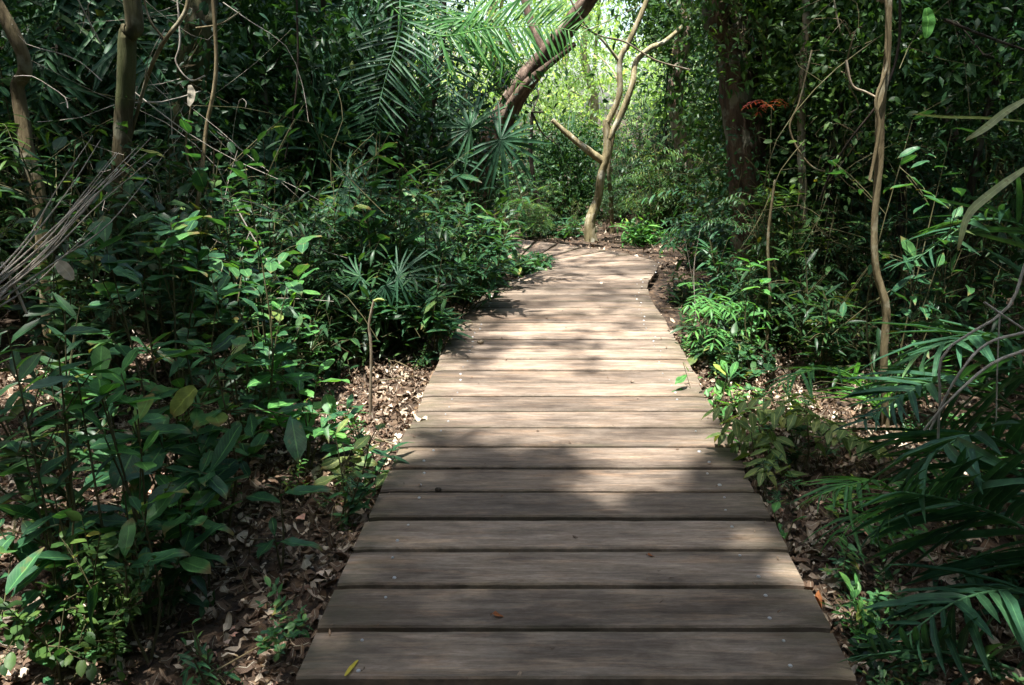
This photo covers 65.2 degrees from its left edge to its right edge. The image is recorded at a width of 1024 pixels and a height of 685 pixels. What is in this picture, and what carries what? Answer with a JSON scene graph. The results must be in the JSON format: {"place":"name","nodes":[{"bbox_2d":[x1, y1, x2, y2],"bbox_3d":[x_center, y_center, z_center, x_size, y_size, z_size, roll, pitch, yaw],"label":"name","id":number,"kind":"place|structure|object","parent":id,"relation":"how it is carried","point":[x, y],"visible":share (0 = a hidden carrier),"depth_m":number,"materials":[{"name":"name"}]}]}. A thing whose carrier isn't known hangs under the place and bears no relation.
{"place":"outdoors","nodes":[
{"label":"outdoors","id":0,"kind":"place"},
{"bbox_2d":[0,115,1023,684],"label":"ground","id":1,"kind":"structure","parent":0,"point":[212,627],"depth_m":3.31,"materials":[{"name":"brown plant"}]},
{"bbox_2d":[0,0,60,360],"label":"leaning tree","id":2,"kind":"object","parent":1,"relation":"on","point":[17,85],"visible":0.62,"depth_m":4.54,"materials":[{"name":"brown plant"}]},
{"bbox_2d":[0,277,130,556],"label":"shrub","id":3,"kind":"object","parent":1,"relation":"on","point":[14,359],"visible":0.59,"depth_m":2.79,"materials":[{"name":"green plant"}]},
{"bbox_2d":[0,135,151,306],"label":"dry frond","id":4,"kind":"object","parent":1,"relation":"on","point":[27,269],"visible":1,"depth_m":1.92,"materials":[{"name":"grey plant"}]},
{"bbox_2d":[0,326,158,670],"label":"shrub","id":5,"kind":"object","parent":1,"relation":"on","point":[33,559],"visible":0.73,"depth_m":2.27,"materials":[{"name":"green plant"}]},
{"bbox_2d":[0,136,158,429],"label":"shrub","id":6,"kind":"object","parent":1,"relation":"on","point":[57,322],"visible":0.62,"depth_m":3.83,"materials":[{"name":"green plant"}]},
{"bbox_2d":[0,480,173,682],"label":"shrub","id":7,"kind":"object","parent":1,"relation":"on","point":[17,635],"visible":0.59,"depth_m":2.20,"materials":[{"name":"green plant"}]},
{"bbox_2d":[22,345,153,640],"bbox_3d":[-1.194,0.456,2.332,0.263,0.985,0.159,-4,17,-12],"label":"shrub","id":8,"kind":"object","parent":1,"relation":"on","point":[52,381],"visible":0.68,"depth_m":2.27,"materials":[{"name":"green plant"}]},
{"bbox_2d":[0,96,200,380],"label":"shrub","id":9,"kind":"object","parent":1,"relation":"on","point":[49,258],"visible":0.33,"depth_m":4.37,"materials":[{"name":"green plant"}]},
{"bbox_2d":[56,522,165,684],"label":"shrub","id":10,"kind":"object","parent":1,"relation":"on","point":[116,647],"visible":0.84,"depth_m":2.25,"materials":[{"name":"green plant"}]},
{"bbox_2d":[58,345,165,633],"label":"shrub","id":11,"kind":"object","parent":1,"relation":"on","point":[98,385],"visible":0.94,"depth_m":2.33,"materials":[{"name":"green plant"}]},
{"bbox_2d":[0,0,234,280],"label":"tall palm","id":12,"kind":"object","parent":1,"relation":"on","point":[109,53],"visible":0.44,"depth_m":5.37,"materials":[{"name":"green plant"}]},
{"bbox_2d":[0,0,246,309],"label":"understory tree","id":13,"kind":"object","parent":1,"relation":"on","point":[61,63],"visible":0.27,"depth_m":5.65,"materials":[{"name":"green plant"}]},
{"bbox_2d":[109,0,143,382],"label":"straight tree","id":14,"kind":"object","parent":1,"relation":"on","point":[131,30],"visible":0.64,"depth_m":4.28,"materials":[{"name":"brown plant"}]},
{"bbox_2d":[102,489,189,664],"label":"shrub","id":15,"kind":"object","parent":1,"relation":"on","point":[156,509],"visible":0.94,"depth_m":2.25,"materials":[{"name":"green plant"}]},
{"bbox_2d":[58,393,248,580],"bbox_3d":[-1.109,0.534,2.621,0.528,0.633,0.736,-12,20,-35],"label":"shrub","id":16,"kind":"object","parent":1,"relation":"on","point":[217,472],"visible":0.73,"depth_m":2.59,"materials":[{"name":"green plant"}]},
{"bbox_2d":[1,0,318,276],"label":"understory tree","id":17,"kind":"object","parent":1,"relation":"on","point":[161,89],"visible":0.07,"depth_m":6.40,"materials":[{"name":"green plant"}]},
{"bbox_2d":[61,210,268,514],"bbox_3d":[-1.359,0.092,3.101,0.713,1.219,0.889,-11,19,-33],"label":"shrub","id":18,"kind":"object","parent":1,"relation":"on","point":[110,291],"visible":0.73,"depth_m":2.94,"materials":[{"name":"green plant"}]},
{"bbox_2d":[132,527,214,628],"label":"shrub","id":19,"kind":"object","parent":1,"relation":"on","point":[176,591],"visible":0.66,"depth_m":2.55,"materials":[{"name":"green plant"}]},
{"bbox_2d":[140,0,228,334],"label":"vine covered tree","id":20,"kind":"object","parent":1,"relation":"on","point":[207,33],"visible":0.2,"depth_m":5.37,"materials":[{"name":"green plant"}]},
{"bbox_2d":[107,0,306,346],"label":"creeper","id":21,"kind":"object","parent":20,"relation":"attached to","point":[167,111],"visible":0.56,"depth_m":5.14,"materials":[{"name":"green plant"}]},
{"bbox_2d":[3,0,381,373],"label":"twig tangle","id":22,"kind":"object","parent":1,"relation":"on","point":[89,22],"visible":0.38,"depth_m":4.66,"materials":[{"name":"brown wood"}]},
{"bbox_2d":[94,104,298,388],"bbox_3d":[-1.827,-0.467,4.349,0.926,1.594,1.113,13,21,37],"label":"shrub","id":23,"kind":"object","parent":1,"relation":"on","point":[161,299],"visible":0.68,"depth_m":4.24,"materials":[{"name":"green plant"}]},
{"bbox_2d":[177,618,243,684],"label":"shrub","id":24,"kind":"object","parent":1,"relation":"on","point":[201,652],"visible":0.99,"depth_m":2.26,"materials":[{"name":"green plant"}]},
{"bbox_2d":[112,335,309,532],"bbox_3d":[-1.058,0.357,2.878,0.952,0.819,0.469,10,19,30],"label":"shrub","id":25,"kind":"object","parent":1,"relation":"on","point":[196,419],"visible":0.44,"depth_m":2.81,"materials":[{"name":"green plant"}]},
{"bbox_2d":[0,294,436,662],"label":"seedlings","id":26,"kind":"object","parent":1,"relation":"on","point":[289,626],"visible":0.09,"depth_m":2.41,"materials":[{"name":"green plant"}]},
{"bbox_2d":[0,0,483,369],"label":"twig tangle","id":27,"kind":"object","parent":1,"relation":"on","point":[232,153],"visible":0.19,"depth_m":4.96,"materials":[{"name":"brown wood"}]},
{"bbox_2d":[164,116,321,464],"bbox_3d":[-1.069,-0.188,3.491,0.642,1.546,0.876,1,16,3],"label":"shrub","id":28,"kind":"object","parent":1,"relation":"on","point":[248,278],"visible":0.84,"depth_m":3.42,"materials":[{"name":"green plant"}]},
{"bbox_2d":[165,314,321,450],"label":"shrub","id":29,"kind":"object","parent":1,"relation":"on","point":[203,379],"visible":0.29,"depth_m":3.74,"materials":[{"name":"green plant"}]},
{"bbox_2d":[111,0,375,283],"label":"understory tree","id":30,"kind":"object","parent":1,"relation":"on","point":[289,105],"visible":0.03,"depth_m":7.09,"materials":[{"name":"green plant"}]},
{"bbox_2d":[86,0,411,294],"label":"understory tree","id":31,"kind":"object","parent":1,"relation":"on","point":[241,30],"visible":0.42,"depth_m":6.09,"materials":[{"name":"green plant"}]},
{"bbox_2d":[173,201,325,372],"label":"shrub","id":32,"kind":"object","parent":1,"relation":"on","point":[272,250],"visible":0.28,"depth_m":4.80,"materials":[{"name":"green plant"}]},
{"bbox_2d":[0,0,542,364],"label":"undergrowth","id":33,"kind":"object","parent":1,"relation":"on","point":[7,178],"visible":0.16,"depth_m":5.62,"materials":[{"name":"green plant"}]},
{"bbox_2d":[201,97,343,353],"bbox_3d":[-1.481,-0.640,4.875,0.966,1.644,1.081,1,16,3],"label":"shrub","id":34,"kind":"object","parent":1,"relation":"on","point":[263,226],"visible":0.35,"depth_m":4.86,"materials":[{"name":"green plant"}]},
{"bbox_2d":[214,280,353,400],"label":"shrub","id":35,"kind":"object","parent":1,"relation":"on","point":[305,358],"visible":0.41,"depth_m":4.44,"materials":[{"name":"green plant"}]},
{"bbox_2d":[246,484,332,570],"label":"shrub","id":36,"kind":"object","parent":1,"relation":"on","point":[263,548],"visible":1,"depth_m":2.78,"materials":[{"name":"green plant"}]},
{"bbox_2d":[235,348,366,470],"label":"shrub","id":37,"kind":"object","parent":1,"relation":"on","point":[327,404],"visible":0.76,"depth_m":3.52,"materials":[{"name":"green plant"}]},
{"bbox_2d":[226,166,376,334],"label":"shrub","id":38,"kind":"object","parent":1,"relation":"on","point":[329,256],"visible":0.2,"depth_m":5.43,"materials":[{"name":"green plant"}]},
{"bbox_2d":[210,77,412,296],"bbox_3d":[-1.600,-1.146,6.048,1.554,1.739,0.994,10,19,31],"label":"fan palm","id":39,"kind":"object","parent":1,"relation":"on","point":[269,141],"visible":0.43,"depth_m":6.05,"materials":[{"name":"green plant"}]},
{"bbox_2d":[267,252,403,386],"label":"shrub","id":40,"kind":"object","parent":1,"relation":"on","point":[355,337],"visible":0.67,"depth_m":4.90,"materials":[{"name":"green plant"}]},
{"bbox_2d":[303,418,390,505],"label":"shrub","id":41,"kind":"object","parent":1,"relation":"on","point":[333,465],"visible":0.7,"depth_m":3.30,"materials":[{"name":"green plant"}]},
{"bbox_2d":[293,394,414,480],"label":"shrub","id":42,"kind":"object","parent":1,"relation":"on","point":[325,426],"visible":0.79,"depth_m":3.41,"materials":[{"name":"green plant"}]},
{"bbox_2d":[328,471,380,532],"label":"shrub","id":43,"kind":"object","parent":1,"relation":"on","point":[354,503],"visible":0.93,"depth_m":3.10,"materials":[{"name":"green plant"}]},
{"bbox_2d":[262,212,469,351],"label":"shrub","id":44,"kind":"object","parent":1,"relation":"on","point":[438,233],"visible":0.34,"depth_m":5.20,"materials":[{"name":"green plant"}]},
{"bbox_2d":[237,0,507,252],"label":"understory tree","id":45,"kind":"object","parent":1,"relation":"on","point":[427,128],"visible":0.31,"depth_m":7.17,"materials":[{"name":"green plant"}]},
{"bbox_2d":[261,0,489,262],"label":"tall palm","id":46,"kind":"object","parent":1,"relation":"on","point":[399,100],"visible":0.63,"depth_m":6.55,"materials":[{"name":"green plant"}]},
{"bbox_2d":[321,243,442,339],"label":"fan palm","id":47,"kind":"object","parent":1,"relation":"on","point":[389,287],"visible":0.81,"depth_m":5.00,"materials":[{"name":"green plant"}]},
{"bbox_2d":[322,131,448,347],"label":"shrub","id":48,"kind":"object","parent":1,"relation":"on","point":[371,225],"visible":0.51,"depth_m":5.18,"materials":[{"name":"green plant"}]},
{"bbox_2d":[332,150,481,327],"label":"shrub","id":49,"kind":"object","parent":1,"relation":"on","point":[406,224],"visible":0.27,"depth_m":5.56,"materials":[{"name":"green plant"}]},
{"bbox_2d":[363,243,464,363],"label":"shrub","id":50,"kind":"object","parent":1,"relation":"on","point":[407,341],"visible":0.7,"depth_m":5.10,"materials":[{"name":"green plant"}]},
{"bbox_2d":[359,282,472,364],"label":"shrub","id":51,"kind":"object","parent":1,"relation":"on","point":[447,324],"visible":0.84,"depth_m":5.06,"materials":[{"name":"green plant"}]},
{"bbox_2d":[379,147,474,303],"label":"shrub","id":52,"kind":"object","parent":1,"relation":"on","point":[439,196],"visible":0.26,"depth_m":6.28,"materials":[{"name":"green plant"}]},
{"bbox_2d":[308,0,611,265],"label":"tall palm","id":53,"kind":"object","parent":1,"relation":"on","point":[489,39],"visible":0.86,"depth_m":6.36,"materials":[{"name":"green plant"}]},
{"bbox_2d":[393,202,533,318],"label":"shrub","id":54,"kind":"object","parent":1,"relation":"on","point":[481,290],"visible":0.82,"depth_m":5.92,"materials":[{"name":"green plant"}]},
{"bbox_2d":[366,32,568,241],"bbox_3d":[-0.682,-2.094,8.794,2.593,2.378,1.944,1,16,3],"label":"understory tree","id":55,"kind":"object","parent":1,"relation":"on","point":[454,146],"visible":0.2,"depth_m":8.38,"materials":[{"name":"green plant"}]},
{"bbox_2d":[409,84,553,242],"bbox_3d":[-0.415,-1.810,8.326,1.730,1.741,0.688,1,16,3],"label":"fan palm","id":56,"kind":"object","parent":1,"relation":"on","point":[499,146],"visible":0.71,"depth_m":8.10,"materials":[{"name":"green plant"}]},
{"bbox_2d":[437,187,532,284],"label":"shrub","id":57,"kind":"object","parent":1,"relation":"on","point":[502,200],"visible":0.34,"depth_m":7.13,"materials":[{"name":"green plant"}]},
{"bbox_2d":[420,160,555,297],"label":"shrub","id":58,"kind":"object","parent":1,"relation":"on","point":[514,251],"visible":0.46,"depth_m":6.78,"materials":[{"name":"green plant"}]},
{"bbox_2d":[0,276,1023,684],"bbox_3d":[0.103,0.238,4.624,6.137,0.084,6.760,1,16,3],"label":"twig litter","id":59,"kind":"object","parent":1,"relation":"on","point":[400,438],"visible":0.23,"depth_m":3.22,"materials":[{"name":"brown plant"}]},
{"bbox_2d":[408,0,622,139],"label":"sunlit tree","id":60,"kind":"object","parent":1,"relation":"on","point":[509,36],"visible":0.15,"depth_m":15.76,"materials":[{"name":"green plant"}]},
{"bbox_2d":[453,0,597,239],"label":"bent tree","id":61,"kind":"object","parent":1,"relation":"on","point":[520,98],"visible":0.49,"depth_m":8.69,"materials":[{"name":"brown plant"}]},
{"bbox_2d":[461,40,591,228],"bbox_3d":[0.251,-2.761,10.710,1.590,2.614,1.736,12,20,35],"label":"understory tree","id":62,"kind":"object","parent":1,"relation":"on","point":[530,158],"visible":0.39,"depth_m":10.59,"materials":[{"name":"green plant"}]},
{"bbox_2d":[368,25,716,155],"bbox_3d":[1.697,-8.238,27.833,36.266,6.133,8.848,1,16,3],"label":"wood","id":63,"kind":"object","parent":1,"relation":"on","point":[583,102],"visible":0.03,"depth_m":27.19,"materials":[{"name":"green plant"}]},
{"bbox_2d":[496,103,637,226],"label":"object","id":64,"kind":"object","parent":1,"relation":"on","point":[580,177],"visible":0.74,"depth_m":11.29,"materials":[{"name":"green plant"}]},
{"bbox_2d":[498,0,642,170],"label":"sunlit tree","id":65,"kind":"object","parent":1,"relation":"on","point":[593,101],"visible":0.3,"depth_m":20.14,"materials":[{"name":"leaf"},{"name":"reddish brown bark"}]},
{"bbox_2d":[296,237,855,684],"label":"boardwalk","id":66,"kind":"structure","parent":1,"relation":"on","point":[554,431],"depth_m":2.87,"materials":[{"name":"brown wood"}]},
{"bbox_2d":[504,0,722,144],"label":"sunlit tree","id":67,"kind":"object","parent":1,"relation":"on","point":[617,51],"visible":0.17,"depth_m":16.66,"materials":[{"name":"green plant"}]},
{"bbox_2d":[279,61,961,239],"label":"undergrowth","id":68,"kind":"object","parent":1,"relation":"on","point":[619,167],"visible":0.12,"depth_m":11.56,"materials":[{"name":"green plant"}]},
{"bbox_2d":[551,0,691,241],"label":"forked tree","id":69,"kind":"object","parent":1,"relation":"on","point":[603,161],"visible":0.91,"depth_m":9.57,"materials":[{"name":"brown plant"}]},
{"bbox_2d":[602,0,700,224],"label":"pale tree","id":70,"kind":"object","parent":1,"relation":"on","point":[673,125],"visible":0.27,"depth_m":10.22,"materials":[{"name":"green plant"}]},
{"bbox_2d":[624,0,718,135],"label":"creeper","id":71,"kind":"object","parent":70,"relation":"attached to","point":[669,58],"visible":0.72,"depth_m":9.86,"materials":[{"name":"green plant"}]},
{"bbox_2d":[601,0,713,172],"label":"understory tree","id":72,"kind":"object","parent":1,"relation":"on","point":[648,31],"visible":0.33,"depth_m":10.90,"materials":[{"name":"green plant"}]},
{"bbox_2d":[677,282,776,362],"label":"shrub","id":73,"kind":"object","parent":1,"relation":"on","point":[711,310],"visible":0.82,"depth_m":4.97,"materials":[{"name":"green plant"}]},
{"bbox_2d":[637,190,824,275],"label":"shrub","id":74,"kind":"object","parent":1,"relation":"on","point":[681,232],"visible":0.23,"depth_m":6.86,"materials":[{"name":"green plant"}]},
{"bbox_2d":[687,322,775,386],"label":"shrub","id":75,"kind":"object","parent":1,"relation":"on","point":[692,359],"visible":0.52,"depth_m":4.86,"materials":[{"name":"green plant"}]},
{"bbox_2d":[693,0,772,326],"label":"dark tree","id":76,"kind":"object","parent":1,"relation":"on","point":[730,110],"visible":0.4,"depth_m":5.91,"materials":[{"name":"brown plant"}]},
{"bbox_2d":[674,87,817,319],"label":"creeper","id":77,"kind":"object","parent":76,"relation":"attached to","point":[738,189],"visible":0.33,"depth_m":5.91,"materials":[{"name":"green plant"}]},
{"bbox_2d":[693,221,779,333],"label":"shrub","id":78,"kind":"object","parent":1,"relation":"on","point":[716,291],"visible":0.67,"depth_m":5.88,"materials":[{"name":"green plant"}]},
{"bbox_2d":[724,242,809,354],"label":"shrub","id":79,"kind":"object","parent":1,"relation":"on","point":[761,333],"visible":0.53,"depth_m":5.32,"materials":[{"name":"green plant"}]},
{"bbox_2d":[644,57,908,281],"bbox_3d":[2.094,-1.368,6.521,2.041,2.235,1.897,1,16,3],"label":"understory tree","id":80,"kind":"object","parent":1,"relation":"on","point":[782,178],"visible":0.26,"depth_m":6.36,"materials":[{"name":"green plant"}]},
{"bbox_2d":[737,0,847,337],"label":"creeper","id":81,"kind":"object","parent":1,"relation":"on","point":[792,101],"visible":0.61,"depth_m":5.21,"materials":[{"name":"green plant"}]},
{"bbox_2d":[672,0,917,276],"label":"understory tree","id":82,"kind":"object","parent":1,"relation":"on","point":[778,83],"visible":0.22,"depth_m":5.75,"materials":[{"name":"green plant"}]},
{"bbox_2d":[701,393,893,489],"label":"shrub","id":83,"kind":"object","parent":1,"relation":"on","point":[790,418],"visible":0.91,"depth_m":3.39,"materials":[{"name":"green plant"}]},
{"bbox_2d":[579,0,1023,216],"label":"forest leaf mass","id":84,"kind":"object","parent":1,"relation":"on","point":[621,27],"visible":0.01,"depth_m":12.25,"materials":[{"name":"green plant"}]},
{"bbox_2d":[606,0,1015,308],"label":"understory tree","id":85,"kind":"object","parent":1,"relation":"on","point":[782,24],"visible":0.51,"depth_m":5.31,"materials":[{"name":"green plant"}]},
{"bbox_2d":[740,164,882,346],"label":"shrub","id":86,"kind":"object","parent":1,"relation":"on","point":[778,195],"visible":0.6,"depth_m":5.29,"materials":[{"name":"green plant"}]},
{"bbox_2d":[604,0,1023,373],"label":"undergrowth","id":87,"kind":"object","parent":1,"relation":"on","point":[1001,172],"visible":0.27,"depth_m":5.47,"materials":[{"name":"green plant"}]},
{"bbox_2d":[754,244,876,386],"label":"shrub","id":88,"kind":"object","parent":1,"relation":"on","point":[823,348],"visible":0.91,"depth_m":4.71,"materials":[{"name":"green plant"}]},
{"bbox_2d":[673,0,963,283],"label":"understory tree","id":89,"kind":"object","parent":1,"relation":"on","point":[697,50],"visible":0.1,"depth_m":6.58,"materials":[{"name":"green plant"}]},
{"bbox_2d":[765,281,907,372],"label":"shrub","id":90,"kind":"object","parent":1,"relation":"on","point":[875,353],"visible":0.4,"depth_m":5.00,"materials":[{"name":"green plant"}]},
{"bbox_2d":[654,0,1023,390],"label":"twig tangle","id":91,"kind":"object","parent":1,"relation":"on","point":[842,163],"visible":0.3,"depth_m":4.71,"materials":[{"name":"brown wood"}]},
{"bbox_2d":[695,97,994,300],"bbox_3d":[3.037,-1.091,7.141,2.371,2.297,2.408,-5,17,-16],"label":"understory tree","id":92,"kind":"object","parent":1,"relation":"on","point":[884,197],"visible":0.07,"depth_m":6.83,"materials":[{"name":"green plant"}]},
{"bbox_2d":[674,285,1023,684],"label":"seedlings","id":93,"kind":"object","parent":1,"relation":"on","point":[872,619],"visible":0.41,"depth_m":2.58,"materials":[{"name":"green plant"}]},
{"bbox_2d":[747,353,974,417],"bbox_3d":[1.750,0.193,3.996,1.524,0.437,0.613,-12,20,-35],"label":"palm","id":94,"kind":"object","parent":1,"relation":"on","point":[838,371],"visible":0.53,"depth_m":3.85,"materials":[{"name":"green plant"}]},
{"bbox_2d":[870,0,891,426],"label":"winding tree","id":95,"kind":"object","parent":1,"relation":"on","point":[883,295],"visible":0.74,"depth_m":3.79,"materials":[{"name":"brown plant"}]},
{"bbox_2d":[750,0,1023,333],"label":"understory tree","id":96,"kind":"object","parent":1,"relation":"on","point":[900,229],"visible":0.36,"depth_m":5.02,"materials":[{"name":"green plant"}]},
{"bbox_2d":[763,0,930,227],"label":"creeper","id":97,"kind":"object","parent":96,"relation":"hanging from","point":[847,114],"visible":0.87,"depth_m":4.67,"materials":[{"name":"green plant"}]},
{"bbox_2d":[793,457,1006,563],"bbox_3d":[1.540,0.595,3.027,1.219,0.457,0.486,-14,21,-39],"label":"palm","id":98,"kind":"object","parent":1,"relation":"on","point":[839,486],"visible":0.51,"depth_m":2.80,"materials":[{"name":"green plant"}]},
{"bbox_2d":[822,110,983,423],"bbox_3d":[1.914,-0.343,4.000,0.671,1.575,0.948,1,16,3],"label":"shrub","id":99,"kind":"object","parent":1,"relation":"on","point":[908,246],"visible":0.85,"depth_m":3.90,"materials":[{"name":"green plant"}]},
{"bbox_2d":[806,0,1023,336],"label":"understory tree","id":100,"kind":"object","parent":1,"relation":"on","point":[993,91],"visible":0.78,"depth_m":4.79,"materials":[{"name":"green plant"}]},
{"bbox_2d":[829,170,1023,484],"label":"palm","id":101,"kind":"object","parent":1,"relation":"on","point":[927,379],"visible":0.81,"depth_m":3.35,"materials":[{"name":"green plant"}]},
{"bbox_2d":[832,141,1023,334],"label":"palm","id":102,"kind":"object","parent":1,"relation":"on","point":[936,206],"visible":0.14,"depth_m":5.72,"materials":[{"name":"green plant"}]},
{"bbox_2d":[838,412,1023,684],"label":"palm","id":103,"kind":"object","parent":1,"relation":"on","point":[995,488],"visible":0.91,"depth_m":2.31,"materials":[{"name":"green plant"}]},
{"bbox_2d":[892,258,1023,388],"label":"shrub","id":104,"kind":"object","parent":1,"relation":"on","point":[985,308],"visible":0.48,"depth_m":4.61,"materials":[{"name":"green plant"}]},
{"bbox_2d":[363,0,713,115],"label":"sky","id":105,"kind":"structure","parent":0,"point":[604,16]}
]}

